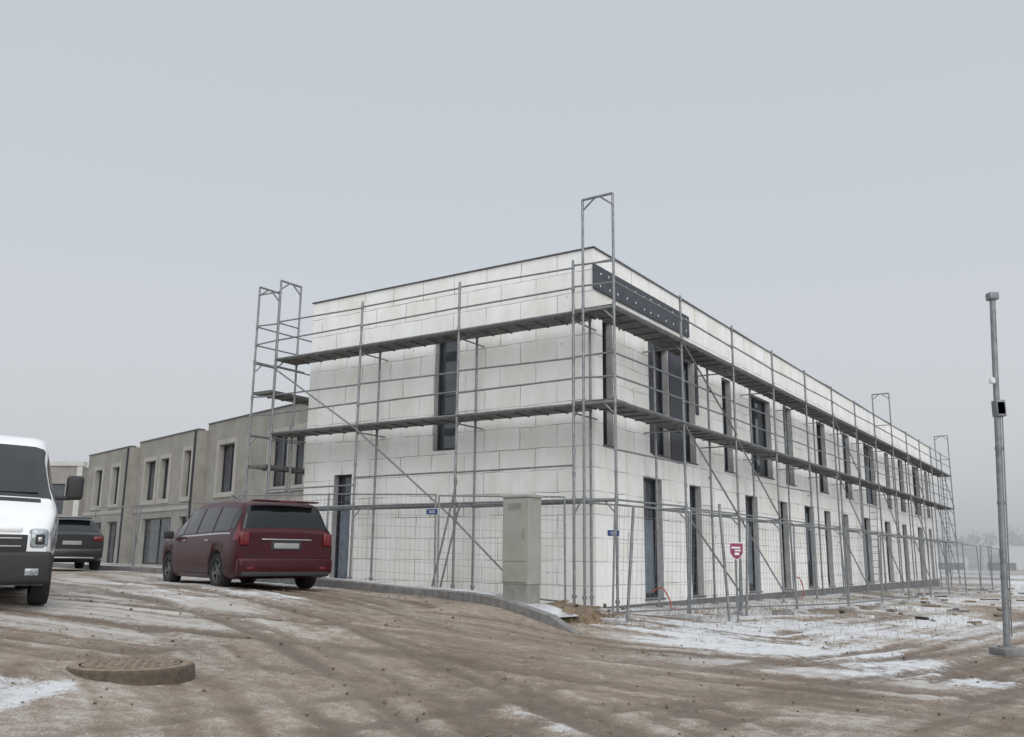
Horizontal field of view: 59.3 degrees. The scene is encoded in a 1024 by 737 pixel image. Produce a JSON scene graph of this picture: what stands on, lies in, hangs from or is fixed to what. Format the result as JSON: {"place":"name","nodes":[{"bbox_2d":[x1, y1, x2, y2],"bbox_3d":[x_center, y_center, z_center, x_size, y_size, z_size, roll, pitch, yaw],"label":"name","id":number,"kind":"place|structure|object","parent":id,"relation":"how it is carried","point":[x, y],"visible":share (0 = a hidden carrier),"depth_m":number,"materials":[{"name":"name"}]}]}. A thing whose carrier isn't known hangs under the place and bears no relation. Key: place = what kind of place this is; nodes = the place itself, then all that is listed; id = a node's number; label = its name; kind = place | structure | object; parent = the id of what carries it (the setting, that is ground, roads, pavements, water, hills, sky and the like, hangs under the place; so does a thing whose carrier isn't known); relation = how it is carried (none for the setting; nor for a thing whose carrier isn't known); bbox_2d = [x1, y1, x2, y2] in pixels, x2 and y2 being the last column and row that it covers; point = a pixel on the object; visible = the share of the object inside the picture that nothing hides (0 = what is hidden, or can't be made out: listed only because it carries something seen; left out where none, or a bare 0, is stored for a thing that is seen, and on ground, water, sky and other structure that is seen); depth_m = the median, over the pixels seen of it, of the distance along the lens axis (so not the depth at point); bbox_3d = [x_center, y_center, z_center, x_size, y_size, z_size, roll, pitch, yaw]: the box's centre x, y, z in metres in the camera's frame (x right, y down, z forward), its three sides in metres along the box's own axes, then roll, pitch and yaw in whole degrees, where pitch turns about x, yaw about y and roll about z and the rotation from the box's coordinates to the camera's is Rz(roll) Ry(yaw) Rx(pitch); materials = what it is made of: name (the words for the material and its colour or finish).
{"place":"outdoors","nodes":[
{"label":"outdoors","id":0,"kind":"place"},
{"bbox_2d":[55,562,578,617],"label":"pavement","id":1,"kind":"structure","parent":0,"point":[556,611],"depth_m":17.34,"materials":[{"name":"concrete"}]},
{"bbox_2d":[501,494,542,603],"bbox_3d":[0.177,3.478,16.788,0.650,2.220,0.485,-8,-15,37],"label":"utility cabinet","id":2,"kind":"object","parent":1,"relation":"on","point":[521,565],"visible":0.91,"depth_m":16.64,"materials":[{"name":"paint"}]},
{"bbox_2d":[0,562,1023,736],"bbox_3d":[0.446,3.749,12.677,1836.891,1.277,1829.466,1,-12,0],"label":"ground","id":3,"kind":"structure","parent":0,"point":[269,688],"depth_m":10.87,"materials":[{"name":"brown soil"}]},
{"bbox_2d":[0,435,83,604],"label":"white van","id":4,"kind":"object","parent":3,"relation":"on","point":[29,519],"visible":1,"depth_m":11.99,"materials":[{"name":"paint"}]},
{"bbox_2d":[50,462,87,516],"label":"building","id":5,"kind":"structure","parent":3,"relation":"on","point":[61,472],"depth_m":65.80,"materials":[{"name":"beige paint"}]},
{"bbox_2d":[52,485,64,512],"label":"window glass","id":6,"kind":"object","parent":5,"relation":"in","point":[58,490],"visible":0.2,"depth_m":65.78,"materials":[{"name":"grey glass"}]},
{"bbox_2d":[54,516,103,569],"bbox_3d":[-13.841,5.355,27.651,2.180,1.583,4.505,8,-14,-33],"label":"parked black car","id":7,"kind":"object","parent":3,"relation":"on","point":[80,542],"visible":0.56,"depth_m":26.08,"materials":[{"name":"paint"}]},
{"bbox_2d":[66,657,194,685],"bbox_3d":[-3.683,2.946,8.693,1.197,0.212,1.197,4,-12,-17],"label":"manhole cover","id":8,"kind":"object","parent":3,"relation":"on","point":[142,671],"visible":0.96,"depth_m":8.37,"materials":[{"name":"concrete"}]},
{"bbox_2d":[83,403,307,563],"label":"walls","id":9,"kind":"structure","parent":3,"relation":"on","point":[203,446],"depth_m":47.31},
{"bbox_2d":[95,436,301,564],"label":"window frames","id":10,"kind":"structure","parent":9,"relation":"attached to","point":[232,445],"depth_m":48.47,"materials":[{"name":"black metal"}]},
{"bbox_2d":[96,436,304,562],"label":"window glass","id":11,"kind":"object","parent":9,"relation":"in","point":[150,538],"visible":0.19,"depth_m":48.72,"materials":[{"name":"black glass"}]},
{"bbox_2d":[162,499,331,588],"bbox_3d":[-5.798,3.721,19.050,2.380,1.741,5.246,9,-15,-36],"label":"parked minivan","id":12,"kind":"object","parent":3,"relation":"on","point":[222,544],"visible":1,"depth_m":17.28,"materials":[{"name":"red paint"}]},
{"bbox_2d":[53,562,582,634],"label":"kerb","id":13,"kind":"structure","parent":3,"relation":"on","point":[541,616],"depth_m":18.24,"materials":[{"name":"concrete"}]},
{"bbox_2d":[87,493,565,601],"bbox_3d":[-7.393,4.700,24.294,2.069,2.551,21.882,12,-16,-44],"label":"fence","id":14,"kind":"object","parent":3,"relation":"on","point":[327,521],"visible":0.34,"depth_m":20.15,"materials":[{"name":"metal"}]},
{"bbox_2d":[426,508,438,514],"bbox_3d":[-1.722,3.088,19.421,0.340,0.130,0.022,-7,-14,33],"label":"company sign","id":15,"kind":"object","parent":14,"relation":"attached to","point":[435,511],"visible":1,"depth_m":19.40,"materials":[{"name":"blue plastic"}]},
{"bbox_2d":[2,582,1023,736],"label":"stones","id":16,"kind":"object","parent":3,"relation":"on","point":[423,713],"visible":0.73,"depth_m":11.29,"materials":[{"name":"stone"}]},
{"bbox_2d":[552,601,604,624],"bbox_3d":[1.097,4.528,16.633,1.484,0.426,1.513,1,-12,0],"label":"soil heap","id":17,"kind":"object","parent":3,"relation":"on","point":[587,610],"visible":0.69,"depth_m":16.36,"materials":[{"name":"brown soil"}]},
{"bbox_2d":[244,192,960,611],"bbox_3d":[9.925,5.214,39.614,11.252,9.108,45.152,-7,-14,33],"label":"scaffolding","id":18,"kind":"object","parent":3,"relation":"on","point":[638,326],"visible":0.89,"depth_m":22.45,"materials":[{"name":"metal"}]},
{"bbox_2d":[303,246,939,607],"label":"row house under construction","id":19,"kind":"structure","parent":3,"relation":"on","point":[533,441],"depth_m":22.62,"materials":[{"name":"concrete"}]},
{"bbox_2d":[337,325,916,594],"bbox_3d":[10.144,5.987,38.883,7.548,6.260,41.768,-7,-14,33],"label":"window glass","id":20,"kind":"structure","parent":19,"relation":"in","point":[449,363],"depth_m":23.29,"materials":[{"name":"black glass"}]},
{"bbox_2d":[334,322,922,597],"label":"window frames","id":21,"kind":"structure","parent":19,"relation":"in","point":[655,595],"depth_m":24.45,"materials":[{"name":"black metal"}]},
{"bbox_2d":[626,504,748,622],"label":"prop poles","id":22,"kind":"object","parent":3,"relation":"on","point":[723,557],"visible":0.85,"depth_m":17.92,"materials":[{"name":"metal"}]},
{"bbox_2d":[651,577,803,608],"bbox_3d":[6.191,6.103,24.659,0.993,0.699,11.338,-6,-14,30],"label":"red cable","id":23,"kind":"object","parent":3,"relation":"on","point":[680,608],"visible":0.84,"depth_m":20.42,"materials":[{"name":"red plastic"}]},
{"bbox_2d":[729,542,743,622],"bbox_3d":[4.448,4.261,17.779,0.330,1.625,0.072,5,-13,-20],"label":"warning sign","id":24,"kind":"object","parent":3,"relation":"on","point":[736,551],"visible":0.94,"depth_m":17.86,"materials":[{"name":"red plastic"}]},
{"bbox_2d":[480,585,1023,663],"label":"dry grass","id":25,"kind":"structure","parent":3,"relation":"on","point":[755,608],"depth_m":20.12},
{"bbox_2d":[547,588,1023,624],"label":"building debris","id":26,"kind":"object","parent":3,"relation":"on","point":[913,608],"visible":0.56,"depth_m":23.99,"materials":[{"name":"concrete"}]},
{"bbox_2d":[601,503,1000,624],"bbox_3d":[13.951,6.918,31.221,1.375,2.449,38.927,-8,-15,37],"label":"fence","id":27,"kind":"object","parent":3,"relation":"on","point":[622,621],"visible":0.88,"depth_m":23.10,"materials":[{"name":"metal"}]},
{"bbox_2d":[607,530,619,536],"bbox_3d":[1.899,3.087,16.876,0.340,0.120,0.022,10,-15,-39],"label":"company sign","id":28,"kind":"object","parent":27,"relation":"attached to","point":[609,532],"visible":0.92,"depth_m":16.84,"materials":[{"name":"blue plastic"}]},
{"bbox_2d":[936,525,1023,553],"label":"distant trees","id":29,"kind":"object","parent":3,"relation":"on","point":[1013,542],"visible":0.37,"depth_m":255.81,"materials":[{"name":"grey plant"}]},
{"bbox_2d":[938,554,1023,569],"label":"distant container","id":30,"kind":"object","parent":3,"relation":"on","point":[1016,561],"visible":0.59,"depth_m":163.21,"materials":[{"name":"white metal"}]},
{"bbox_2d":[985,292,1023,656],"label":"camera mast","id":31,"kind":"object","parent":3,"relation":"on","point":[1006,648],"visible":0.98,"depth_m":14.87,"materials":[{"name":"metal"}]},
{"bbox_2d":[0,0,1023,556],"label":"sky","id":32,"kind":"structure","parent":0,"point":[838,185],"materials":[{"name":"grey"}]},
{"bbox_2d":[948,546,1023,567],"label":"distant hall","id":33,"kind":"structure","parent":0,"point":[1016,549],"depth_m":211.13,"materials":[{"name":"grey metal"}]}
]}

